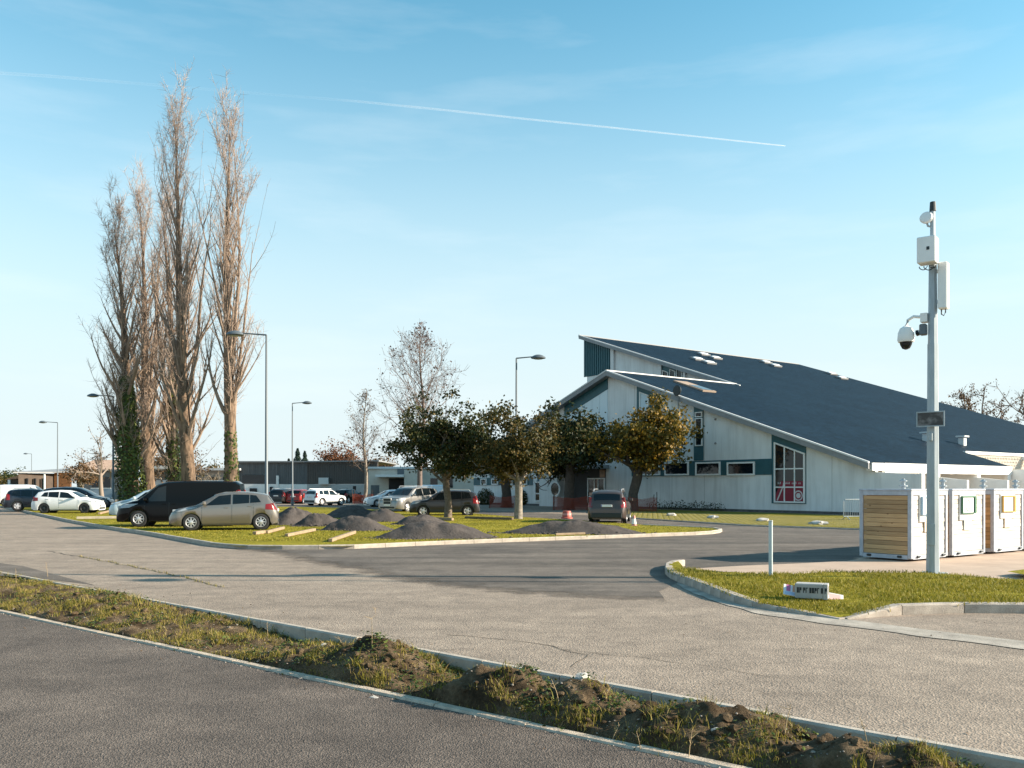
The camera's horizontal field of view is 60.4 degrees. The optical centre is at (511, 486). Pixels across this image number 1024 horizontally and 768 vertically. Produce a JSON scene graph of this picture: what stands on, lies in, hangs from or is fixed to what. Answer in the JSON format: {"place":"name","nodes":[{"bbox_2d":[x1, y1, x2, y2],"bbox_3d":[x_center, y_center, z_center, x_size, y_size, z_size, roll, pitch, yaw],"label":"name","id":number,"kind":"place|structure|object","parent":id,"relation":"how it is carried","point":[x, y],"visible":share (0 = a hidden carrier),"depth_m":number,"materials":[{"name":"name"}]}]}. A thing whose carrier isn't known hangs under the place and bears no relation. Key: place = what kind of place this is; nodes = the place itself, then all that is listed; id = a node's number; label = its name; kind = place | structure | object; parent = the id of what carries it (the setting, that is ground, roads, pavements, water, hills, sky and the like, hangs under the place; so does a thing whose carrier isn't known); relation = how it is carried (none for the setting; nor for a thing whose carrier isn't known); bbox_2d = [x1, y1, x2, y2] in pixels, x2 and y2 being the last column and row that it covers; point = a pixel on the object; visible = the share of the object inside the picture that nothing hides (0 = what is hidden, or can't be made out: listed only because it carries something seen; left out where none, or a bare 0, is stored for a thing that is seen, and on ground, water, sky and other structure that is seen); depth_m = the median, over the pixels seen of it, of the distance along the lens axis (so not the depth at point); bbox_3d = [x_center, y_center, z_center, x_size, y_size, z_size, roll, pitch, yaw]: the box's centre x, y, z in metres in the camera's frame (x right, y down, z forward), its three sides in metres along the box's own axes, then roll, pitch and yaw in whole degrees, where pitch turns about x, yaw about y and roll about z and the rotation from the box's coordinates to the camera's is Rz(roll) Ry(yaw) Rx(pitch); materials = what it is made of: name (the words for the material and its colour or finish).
{"place":"outdoors","nodes":[
{"label":"outdoors","id":0,"kind":"place"},
{"bbox_2d":[0,563,92,584],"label":"sidewalk","id":1,"kind":"structure","parent":0,"point":[27,571],"depth_m":17.64,"materials":[{"name":"grey concrete"}]},
{"bbox_2d":[72,460,122,498],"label":"tiled house","id":2,"kind":"structure","parent":0,"point":[107,486],"depth_m":125.00,"materials":[{"name":"grey paint"}]},
{"bbox_2d":[0,613,713,767],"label":"path","id":3,"kind":"structure","parent":0,"point":[72,698],"depth_m":7.08,"materials":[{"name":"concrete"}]},
{"bbox_2d":[0,609,750,767],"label":"path edging","id":4,"kind":"object","parent":3,"relation":"on","point":[644,748],"visible":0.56,"depth_m":7.68,"materials":[{"name":"concrete"}]},
{"bbox_2d":[0,504,720,546],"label":"lawn","id":5,"kind":"structure","parent":0,"point":[506,526],"depth_m":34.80,"materials":[{"name":"green plant"}]},
{"bbox_2d":[0,485,41,505],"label":"van","id":6,"kind":"object","parent":5,"relation":"on","point":[4,489],"visible":0.15,"depth_m":71.84,"materials":[{"name":"white paint"}]},
{"bbox_2d":[3,488,42,510],"bbox_3d":[-33.153,0.922,61.501,4.048,1.583,1.990,0,0,-25],"label":"parked suv","id":7,"kind":"object","parent":5,"relation":"on","point":[17,499],"visible":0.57,"depth_m":60.37,"materials":[{"name":"grey paint"}]},
{"bbox_2d":[5,468,71,489],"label":"timber building","id":8,"kind":"structure","parent":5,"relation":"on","point":[34,477],"depth_m":138.05,"materials":[{"name":"brown wood"}]},
{"bbox_2d":[31,490,105,512],"bbox_3d":[-27.925,0.965,55.500,4.030,1.492,2.018,0,0,-6],"label":"parked hatchback","id":9,"kind":"object","parent":5,"relation":"on","point":[52,501],"visible":0.99,"depth_m":54.72,"materials":[{"name":"white paint"}]},
{"bbox_2d":[43,487,114,507],"bbox_3d":[-30.357,0.872,61.500,4.652,1.686,2.152,0,0,-10],"label":"parked people carrier","id":10,"kind":"object","parent":5,"relation":"on","point":[108,501],"visible":0.33,"depth_m":60.92,"materials":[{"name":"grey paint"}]},
{"bbox_2d":[55,455,104,487],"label":"brown tree","id":11,"kind":"object","parent":5,"relation":"on","point":[81,481],"visible":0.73,"depth_m":95.40,"materials":[{"name":"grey plant"}]},
{"bbox_2d":[63,423,117,495],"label":"bare tree","id":12,"kind":"object","parent":5,"relation":"on","point":[100,474],"visible":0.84,"depth_m":83.80,"materials":[{"name":"brown plant"}]},
{"bbox_2d":[76,516,115,518],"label":"timber beam","id":13,"kind":"structure","parent":5,"relation":"on","point":[100,517],"depth_m":44.83,"materials":[{"name":"beige wood"}]},
{"bbox_2d":[87,393,114,500],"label":"street lamp","id":14,"kind":"object","parent":5,"relation":"on","point":[96,395],"visible":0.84,"depth_m":66.33,"materials":[{"name":"grey metal"}]},
{"bbox_2d":[78,171,167,501],"bbox_3d":[-27.246,-10.209,61.908,6.194,24.116,6.090,0,0,-43],"label":"poplar tree","id":15,"kind":"object","parent":5,"relation":"on","point":[125,411],"visible":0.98,"depth_m":61.64,"materials":[{"name":"brown plant"}]},
{"bbox_2d":[109,489,150,514],"bbox_3d":[-19.024,0.920,46.500,4.012,1.582,2.062,0,0,-12],"label":"parked car","id":16,"kind":"object","parent":5,"relation":"on","point":[113,509],"visible":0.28,"depth_m":45.41,"materials":[{"name":"blue paint"}]},
{"bbox_2d":[106,156,198,489],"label":"poplar tree","id":17,"kind":"object","parent":5,"relation":"on","point":[149,474],"visible":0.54,"depth_m":65.81,"materials":[{"name":"brown plant"}]},
{"bbox_2d":[131,181,203,481],"bbox_3d":[-24.850,-10.388,63.961,5.562,24.439,5.586,0,0,0],"label":"poplar tree","id":18,"kind":"object","parent":5,"relation":"on","point":[172,462],"visible":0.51,"depth_m":63.62,"materials":[{"name":"brown plant"}]},
{"bbox_2d":[116,480,245,526],"bbox_3d":[-13.901,0.732,37.200,5.002,1.966,2.262,0,0,-9],"label":"parked van","id":19,"kind":"object","parent":5,"relation":"on","point":[159,503],"visible":0.61,"depth_m":36.26,"materials":[{"name":"black paint"}]},
{"bbox_2d":[141,58,234,480],"bbox_3d":[-22.583,-14.376,60.982,6.034,32.429,6.629,0,0,-37],"label":"poplar tree","id":20,"kind":"object","parent":5,"relation":"on","point":[185,420],"visible":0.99,"depth_m":60.79,"materials":[{"name":"brown plant"}]},
{"bbox_2d":[165,66,275,480],"bbox_3d":[-19.333,-13.744,59.866,7.437,31.160,5.521,0,0,39],"label":"poplar tree","id":21,"kind":"object","parent":5,"relation":"on","point":[228,321],"visible":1,"depth_m":59.76,"materials":[{"name":"brown plant"}]},
{"bbox_2d":[169,491,278,530],"bbox_3d":[-11.132,0.950,34.200,4.013,1.522,2.059,0,0,-13],"label":"parked hatchback","id":22,"kind":"object","parent":5,"relation":"on","point":[257,511],"visible":0.99,"depth_m":33.47,"materials":[{"name":"grey paint"}]},
{"bbox_2d":[226,330,267,493],"bbox_3d":[-12.923,-2.932,43.000,2.107,9.364,0.594,0,0,0],"label":"street lamp","id":23,"kind":"object","parent":5,"relation":"on","point":[234,333],"visible":0.83,"depth_m":42.95,"materials":[{"name":"grey metal"}]},
{"bbox_2d":[279,507,311,524],"bbox_3d":[-9.601,1.285,39.017,2.831,0.770,2.350,0,0,0],"label":"spoil heap","id":24,"kind":"object","parent":5,"relation":"on","point":[290,515],"visible":0.62,"depth_m":38.48,"materials":[{"name":"grey gravel"}]},
{"bbox_2d":[285,528,315,536],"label":"timber beam","id":25,"kind":"structure","parent":5,"relation":"on","point":[299,532],"depth_m":30.37,"materials":[{"name":"brown wood"}]},
{"bbox_2d":[294,513,337,526],"bbox_3d":[-8.053,1.394,37.224,2.382,0.553,1.425,0,0,0],"label":"spoil heap","id":26,"kind":"object","parent":5,"relation":"on","point":[314,519],"visible":0.88,"depth_m":36.84,"materials":[{"name":"grey gravel"}]},
{"bbox_2d":[328,531,355,541],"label":"timber beam","id":27,"kind":"structure","parent":5,"relation":"on","point":[341,536],"depth_m":27.86,"materials":[{"name":"brown wood"}]},
{"bbox_2d":[327,505,371,517],"bbox_3d":[-8.751,1.351,48.053,3.392,0.639,2.907,0,0,0],"label":"spoil heap","id":28,"kind":"object","parent":5,"relation":"on","point":[353,510],"visible":0.84,"depth_m":47.24,"materials":[{"name":"grey gravel"}]},
{"bbox_2d":[322,515,392,530],"bbox_3d":[-5.912,1.391,33.731,2.893,0.557,1.713,0,0,0],"label":"spoil heap","id":29,"kind":"object","parent":5,"relation":"on","point":[356,523],"visible":0.99,"depth_m":33.29,"materials":[{"name":"grey gravel"}]},
{"bbox_2d":[364,508,404,521],"bbox_3d":[-6.177,1.362,42.631,2.834,0.616,2.600,0,0,0],"label":"spoil heap","id":30,"kind":"object","parent":5,"relation":"on","point":[382,514],"visible":0.82,"depth_m":41.89,"materials":[{"name":"grey gravel"}]},
{"bbox_2d":[397,514,447,524],"bbox_3d":[-3.970,1.447,38.761,2.677,0.447,1.691,0,0,0],"label":"spoil heap","id":31,"kind":"object","parent":5,"relation":"on","point":[415,519],"visible":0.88,"depth_m":38.47,"materials":[{"name":"grey gravel"}]},
{"bbox_2d":[372,520,498,538],"bbox_3d":[-2.475,1.383,28.685,4.181,0.574,2.115,0,0,0],"label":"spoil heap","id":32,"kind":"object","parent":5,"relation":"on","point":[426,529],"visible":1,"depth_m":28.07,"materials":[{"name":"grey gravel"}]},
{"bbox_2d":[373,384,499,516],"bbox_3d":[-4.073,-1.856,47.532,6.892,7.412,6.163,0,0,0],"label":"leafy tree","id":33,"kind":"object","parent":5,"relation":"on","point":[444,446],"visible":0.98,"depth_m":46.27,"materials":[{"name":"green plant"}]},
{"bbox_2d":[278,517,656,539],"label":"spoil crumbs","id":34,"kind":"object","parent":5,"relation":"on","point":[334,529],"visible":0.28,"depth_m":31.78,"materials":[{"name":"brown soil"}]},
{"bbox_2d":[465,516,513,519],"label":"timber beam","id":35,"kind":"structure","parent":5,"relation":"on","point":[499,518],"depth_m":44.22,"materials":[{"name":"beige wood"}]},
{"bbox_2d":[472,399,566,518],"bbox_3d":[0.377,-1.273,45.468,4.428,6.246,4.788,0,0,29],"label":"leafy tree","id":36,"kind":"object","parent":5,"relation":"on","point":[519,455],"visible":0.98,"depth_m":44.66,"materials":[{"name":"green plant"}]},
{"bbox_2d":[514,355,545,511],"bbox_3d":[1.055,-2.982,51.500,1.857,9.464,0.594,0,0,0],"label":"street lamp","id":37,"kind":"object","parent":5,"relation":"on","point":[538,357],"visible":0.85,"depth_m":51.45,"materials":[{"name":"grey metal"}]},
{"bbox_2d":[501,520,644,534],"bbox_3d":[2.163,1.425,31.300,5.264,0.489,1.971,0,0,0],"label":"spoil heap","id":38,"kind":"object","parent":5,"relation":"on","point":[572,526],"visible":0.95,"depth_m":30.87,"materials":[{"name":"grey gravel"}]},
{"bbox_2d":[368,467,473,496],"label":"white building","id":39,"kind":"structure","parent":0,"point":[381,479],"depth_m":108.00,"materials":[{"name":"grey paint"}]},
{"bbox_2d":[389,478,403,489],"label":"door","id":40,"kind":"structure","parent":39,"relation":"in","point":[394,483],"depth_m":107.94,"materials":[{"name":"black glass"}]},
{"bbox_2d":[0,571,989,767],"bbox_3d":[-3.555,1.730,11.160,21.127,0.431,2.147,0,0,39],"label":"verge grass","id":41,"kind":"structure","parent":0,"point":[332,651],"depth_m":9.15,"materials":[{"name":"green plant"}]},
{"bbox_2d":[15,562,867,755],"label":"dry stalks","id":42,"kind":"object","parent":41,"relation":"on","point":[618,723],"visible":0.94,"depth_m":6.23,"materials":[{"name":"beige plant"}]},
{"bbox_2d":[1,588,925,767],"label":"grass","id":43,"kind":"structure","parent":41,"relation":"on","point":[812,751],"depth_m":7.90,"materials":[{"name":"plant"}]},
{"bbox_2d":[0,574,978,767],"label":"verge weeds","id":44,"kind":"object","parent":41,"relation":"on","point":[615,702],"visible":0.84,"depth_m":8.62,"materials":[{"name":"green plant"}]},
{"bbox_2d":[37,591,963,767],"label":"soil clods","id":45,"kind":"object","parent":41,"relation":"on","point":[732,728],"visible":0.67,"depth_m":6.89,"materials":[{"name":"brown soil"}]},
{"bbox_2d":[489,491,514,507],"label":"bench","id":46,"kind":"object","parent":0,"point":[501,502],"visible":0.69,"depth_m":70.92,"materials":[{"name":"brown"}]},
{"bbox_2d":[0,499,1023,756],"bbox_3d":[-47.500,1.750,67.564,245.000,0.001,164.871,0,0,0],"label":"road","id":47,"kind":"structure","parent":0,"point":[962,693],"depth_m":10.61,"materials":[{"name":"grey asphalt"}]},
{"bbox_2d":[0,466,24,484],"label":"tree","id":48,"kind":"object","parent":47,"relation":"on","point":[7,474],"visible":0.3,"depth_m":225.39,"materials":[{"name":"green plant"}]},
{"bbox_2d":[141,444,166,482],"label":"brown tree","id":49,"kind":"object","parent":47,"relation":"on","point":[158,463],"visible":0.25,"depth_m":116.77,"materials":[{"name":"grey plant"}]},
{"bbox_2d":[180,448,213,474],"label":"bare tree","id":50,"kind":"object","parent":47,"relation":"on","point":[199,465],"visible":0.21,"depth_m":96.94,"materials":[{"name":"brown plant"}]},
{"bbox_2d":[154,466,241,485],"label":"white annex","id":51,"kind":"object","parent":47,"relation":"on","point":[214,472],"visible":0.15,"depth_m":118.00,"materials":[{"name":"grey paint"}]},
{"bbox_2d":[269,488,297,503],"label":"parked suv","id":52,"kind":"object","parent":47,"relation":"on","point":[277,494],"visible":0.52,"depth_m":87.99,"materials":[{"name":"grey paint"}]},
{"bbox_2d":[286,489,307,503],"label":"parked hatchback","id":53,"kind":"object","parent":47,"relation":"on","point":[299,494],"visible":0.66,"depth_m":88.20,"materials":[{"name":"red paint"}]},
{"bbox_2d":[238,460,397,495],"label":"clad building","id":54,"kind":"structure","parent":47,"relation":"on","point":[329,475],"depth_m":117.80,"materials":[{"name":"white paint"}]},
{"bbox_2d":[242,475,264,482],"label":"strip window","id":55,"kind":"structure","parent":54,"relation":"in","point":[245,478],"depth_m":117.89,"materials":[{"name":"black glass"}]},
{"bbox_2d":[304,489,345,505],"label":"parked suv","id":56,"kind":"object","parent":47,"relation":"on","point":[320,497],"visible":0.99,"depth_m":79.81,"materials":[{"name":"white paint"}]},
{"bbox_2d":[312,436,371,460],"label":"round tree","id":57,"kind":"object","parent":47,"relation":"on","point":[332,455],"visible":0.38,"depth_m":149.05,"materials":[{"name":"orange plant"}]},
{"bbox_2d":[335,489,362,502],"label":"parked hatchback","id":58,"kind":"object","parent":47,"relation":"on","point":[347,493],"visible":0.56,"depth_m":93.62,"materials":[{"name":"black paint"}]},
{"bbox_2d":[0,506,721,549],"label":"lawn kerb","id":59,"kind":"structure","parent":47,"relation":"on","point":[291,547],"depth_m":27.65,"materials":[{"name":"concrete"}]},
{"bbox_2d":[339,388,383,500],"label":"bare tree","id":60,"kind":"object","parent":47,"relation":"on","point":[365,461],"visible":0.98,"depth_m":87.86,"materials":[{"name":"brown plant"}]},
{"bbox_2d":[363,490,394,506],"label":"parked car","id":61,"kind":"object","parent":47,"relation":"on","point":[371,501],"visible":0.41,"depth_m":74.83,"materials":[{"name":"white paint"}]},
{"bbox_2d":[222,547,663,597],"bbox_3d":[-3.186,1.746,18.918,2.943,0.001,16.363,0,0,-41],"label":"side road border","id":62,"kind":"object","parent":47,"relation":"on","point":[391,570],"visible":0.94,"depth_m":16.33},
{"bbox_2d":[477,488,494,504],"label":"clipped bush","id":63,"kind":"object","parent":47,"relation":"on","point":[483,498],"visible":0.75,"depth_m":83.56,"materials":[{"name":"green plant"}]},
{"bbox_2d":[469,394,529,507],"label":"leafy tree","id":64,"kind":"object","parent":47,"relation":"on","point":[506,489],"visible":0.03,"depth_m":72.62,"materials":[{"name":"green plant"}]},
{"bbox_2d":[0,571,1023,767],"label":"verge kerb","id":65,"kind":"structure","parent":47,"relation":"on","point":[991,759],"depth_m":7.45,"materials":[{"name":"concrete"}]},
{"bbox_2d":[529,396,612,509],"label":"leafy tree","id":66,"kind":"object","parent":47,"relation":"on","point":[570,458],"visible":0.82,"depth_m":65.22,"materials":[{"name":"green plant"}]},
{"bbox_2d":[553,489,588,509],"bbox_3d":[4.284,0.977,64.500,2.586,1.547,1.317,0,0,0],"label":"orange netting","id":67,"kind":"object","parent":47,"relation":"on","point":[586,497],"visible":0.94,"depth_m":64.28,"materials":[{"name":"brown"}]},
{"bbox_2d":[646,500,725,510],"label":"hedge stubs","id":68,"kind":"object","parent":47,"relation":"on","point":[706,508],"visible":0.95,"depth_m":64.42,"materials":[{"name":"green plant"}]},
{"bbox_2d":[467,335,1023,514],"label":"sports hall","id":69,"kind":"structure","parent":47,"relation":"on","point":[783,437],"depth_m":67.88,"materials":[{"name":"blue-grey painted sheet metal"},{"name":"white paint"},{"name":"glass"}]},
{"bbox_2d":[550,481,560,496],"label":"round window","id":70,"kind":"structure","parent":69,"relation":"in","point":[554,485],"depth_m":76.52,"materials":[{"name":"white paint"}]},
{"bbox_2d":[587,478,604,502],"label":"glazed door","id":71,"kind":"structure","parent":69,"relation":"in","point":[592,483],"depth_m":73.66,"materials":[{"name":"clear glass"}]},
{"bbox_2d":[639,392,648,410],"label":"window","id":72,"kind":"structure","parent":69,"relation":"in","point":[643,397],"depth_m":69.03,"materials":[{"name":"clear glass"}]},
{"bbox_2d":[664,462,688,475],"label":"window","id":73,"kind":"structure","parent":69,"relation":"in","point":[684,467],"depth_m":66.11,"materials":[{"name":"black glass"}]},
{"bbox_2d":[695,462,720,475],"bbox_3d":[14.162,-1.283,63.697,0.095,0.968,2.337,0,0,-36],"label":"window","id":74,"kind":"structure","parent":69,"relation":"in","point":[701,468],"depth_m":63.66,"materials":[{"name":"black glass"}]},
{"bbox_2d":[727,462,754,475],"bbox_3d":[15.919,-1.235,61.279,0.095,0.931,2.407,0,0,-36],"label":"window","id":75,"kind":"structure","parent":69,"relation":"in","point":[733,468],"depth_m":61.23,"materials":[{"name":"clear glass"}]},
{"bbox_2d":[774,442,804,502],"bbox_3d":[18.279,-0.949,58.030,0.095,4.063,2.409,0,0,-36],"label":"window","id":76,"kind":"structure","parent":69,"relation":"in","point":[789,463],"depth_m":58.10,"materials":[{"name":"clear glass"}]},
{"bbox_2d":[631,517,866,530],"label":"paver kerb","id":77,"kind":"structure","parent":47,"relation":"on","point":[751,525],"depth_m":38.36,"materials":[{"name":"grey concrete"}]},
{"bbox_2d":[665,559,845,618],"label":"island kerb","id":78,"kind":"structure","parent":47,"relation":"on","point":[716,592],"depth_m":13.54,"materials":[{"name":"grey concrete"}]},
{"bbox_2d":[677,582,1023,648],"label":"gutter","id":79,"kind":"object","parent":47,"relation":"on","point":[1018,644],"visible":0.97,"depth_m":10.94,"materials":[{"name":"concrete"}]},
{"bbox_2d":[845,602,1023,618],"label":"island side kerb","id":80,"kind":"structure","parent":47,"relation":"on","point":[950,608],"depth_m":12.09,"materials":[{"name":"grey concrete"}]},
{"bbox_2d":[940,382,1021,423],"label":"bare tree","id":81,"kind":"object","parent":47,"relation":"on","point":[961,396],"visible":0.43,"depth_m":128.00,"materials":[{"name":"brown plant"}]},
{"bbox_2d":[986,379,1023,421],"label":"bare tree","id":82,"kind":"object","parent":47,"relation":"on","point":[1022,403],"visible":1,"depth_m":120.75,"materials":[{"name":"brown plant"}]},
{"bbox_2d":[0,0,1023,486],"label":"sky","id":83,"kind":"structure","parent":0,"point":[512,179],"materials":[{"name":"blue"}]},
{"bbox_2d":[277,505,865,590],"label":"side road","id":84,"kind":"structure","parent":0,"point":[629,564],"depth_m":22.56,"materials":[{"name":"grey asphalt"}]},
{"bbox_2d":[291,401,311,505],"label":"street lamp","id":85,"kind":"object","parent":84,"relation":"on","point":[292,493],"visible":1,"depth_m":79.94,"materials":[{"name":"grey metal"}]},
{"bbox_2d":[378,486,436,511],"bbox_3d":[-6.983,0.871,59.998,2.264,1.822,4.952,0,0,30],"label":"parked suv","id":86,"kind":"object","parent":84,"relation":"on","point":[402,498],"visible":0.69,"depth_m":58.69,"materials":[{"name":"grey paint"}]},
{"bbox_2d":[353,321,467,485],"bbox_3d":[-7.070,-5.101,63.527,8.208,13.742,9.789,0,0,26],"label":"bare tree","id":87,"kind":"object","parent":84,"relation":"on","point":[424,405],"visible":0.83,"depth_m":62.77,"materials":[{"name":"brown plant"}]},
{"bbox_2d":[409,489,479,514],"bbox_3d":[-3.934,0.973,51.500,4.086,1.610,2.074,0,0,-3],"label":"parked crossover","id":88,"kind":"object","parent":84,"relation":"on","point":[465,502],"visible":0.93,"depth_m":50.68,"materials":[{"name":"grey paint"}]},
{"bbox_2d":[588,489,632,522],"bbox_3d":[4.753,0.945,42.502,2.076,1.670,4.464,0,0,11],"label":"parked suv","id":89,"kind":"object","parent":84,"relation":"on","point":[610,504],"visible":0.98,"depth_m":40.45,"materials":[{"name":"grey paint"}]},
{"bbox_2d":[631,509,865,527],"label":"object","id":90,"kind":"object","parent":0,"point":[790,515],"visible":0.5,"depth_m":48.10,"materials":[{"name":"green plant"}]},
{"bbox_2d":[627,491,657,511],"bbox_3d":[8.834,1.026,60.000,2.006,1.450,1.720,0,0,0],"label":"orange netting","id":91,"kind":"object","parent":90,"relation":"on","point":[646,509],"visible":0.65,"depth_m":59.22,"materials":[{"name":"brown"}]},
{"bbox_2d":[583,387,707,510],"bbox_3d":[9.166,-2.427,61.074,7.956,8.554,7.466,0,0,24],"label":"leafy tree","id":92,"kind":"object","parent":90,"relation":"on","point":[640,445],"visible":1,"depth_m":59.52,"materials":[{"name":"green plant"}]},
{"bbox_2d":[631,511,858,527],"bbox_3d":[10.177,1.700,49.202,10.444,0.010,28.924,0,0,-36],"label":"paver lattice","id":93,"kind":"object","parent":90,"relation":"on","point":[738,517],"visible":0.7,"depth_m":46.47,"materials":[{"name":"plant"}]},
{"bbox_2d":[669,561,1023,616],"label":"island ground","id":94,"kind":"structure","parent":0,"point":[837,613],"depth_m":13.73,"materials":[{"name":"green plant"}]},
{"bbox_2d":[769,520,772,574],"bbox_3d":[4.705,1.145,16.009,0.072,1.050,0.064,0,0,30],"label":"marker post","id":95,"kind":"object","parent":94,"relation":"on","point":[770,546],"visible":0.79,"depth_m":15.99,"materials":[{"name":"grey"}]},
{"bbox_2d":[795,582,828,599],"bbox_3d":[4.431,1.540,13.004,0.460,0.220,0.244,0,0,24],"label":"lettered block","id":96,"kind":"object","parent":94,"relation":"on","point":[808,590],"depth_m":12.90,"materials":[{"name":"white concrete"}]},
{"bbox_2d":[783,584,842,599],"bbox_3d":[4.470,1.606,13.058,0.860,0.015,0.220,10,40,12],"label":"coloured board","id":97,"kind":"object","parent":94,"relation":"on","point":[788,589],"visible":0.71,"depth_m":13.07,"materials":[{"name":"white"}]},
{"bbox_2d":[667,566,1023,613],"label":"island grass","id":98,"kind":"structure","parent":94,"relation":"on","point":[970,587],"depth_m":14.02,"materials":[{"name":"green plant"}]},
{"bbox_2d":[697,549,1023,579],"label":"container slab","id":99,"kind":"structure","parent":94,"relation":"on","point":[995,564],"depth_m":19.10,"materials":[{"name":"concrete"}]},
{"bbox_2d":[859,478,947,559],"bbox_3d":[9.406,0.746,21.111,1.662,1.871,1.377,0,0,-36],"label":"waste container","id":100,"kind":"object","parent":99,"relation":"on","point":[894,525],"visible":0.92,"depth_m":20.62,"materials":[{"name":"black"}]},
{"bbox_2d":[939,479,985,555],"bbox_3d":[10.879,0.746,22.181,1.662,1.871,1.377,0,0,-36],"label":"waste container","id":101,"kind":"object","parent":99,"relation":"on","point":[966,521],"visible":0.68,"depth_m":21.60,"materials":[{"name":"white metal"}]},
{"bbox_2d":[979,479,1023,551],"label":"waste container","id":102,"kind":"object","parent":99,"relation":"on","point":[1003,520],"visible":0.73,"depth_m":22.75,"materials":[{"name":"white metal"}]},
{"bbox_2d":[897,201,948,573],"bbox_3d":[7.752,-1.848,16.655,0.900,7.035,0.587,0,0,38],"label":"camera mast","id":103,"kind":"object","parent":94,"relation":"on","point":[932,418],"visible":0.98,"depth_m":16.52,"materials":[{"name":"grey metal"}]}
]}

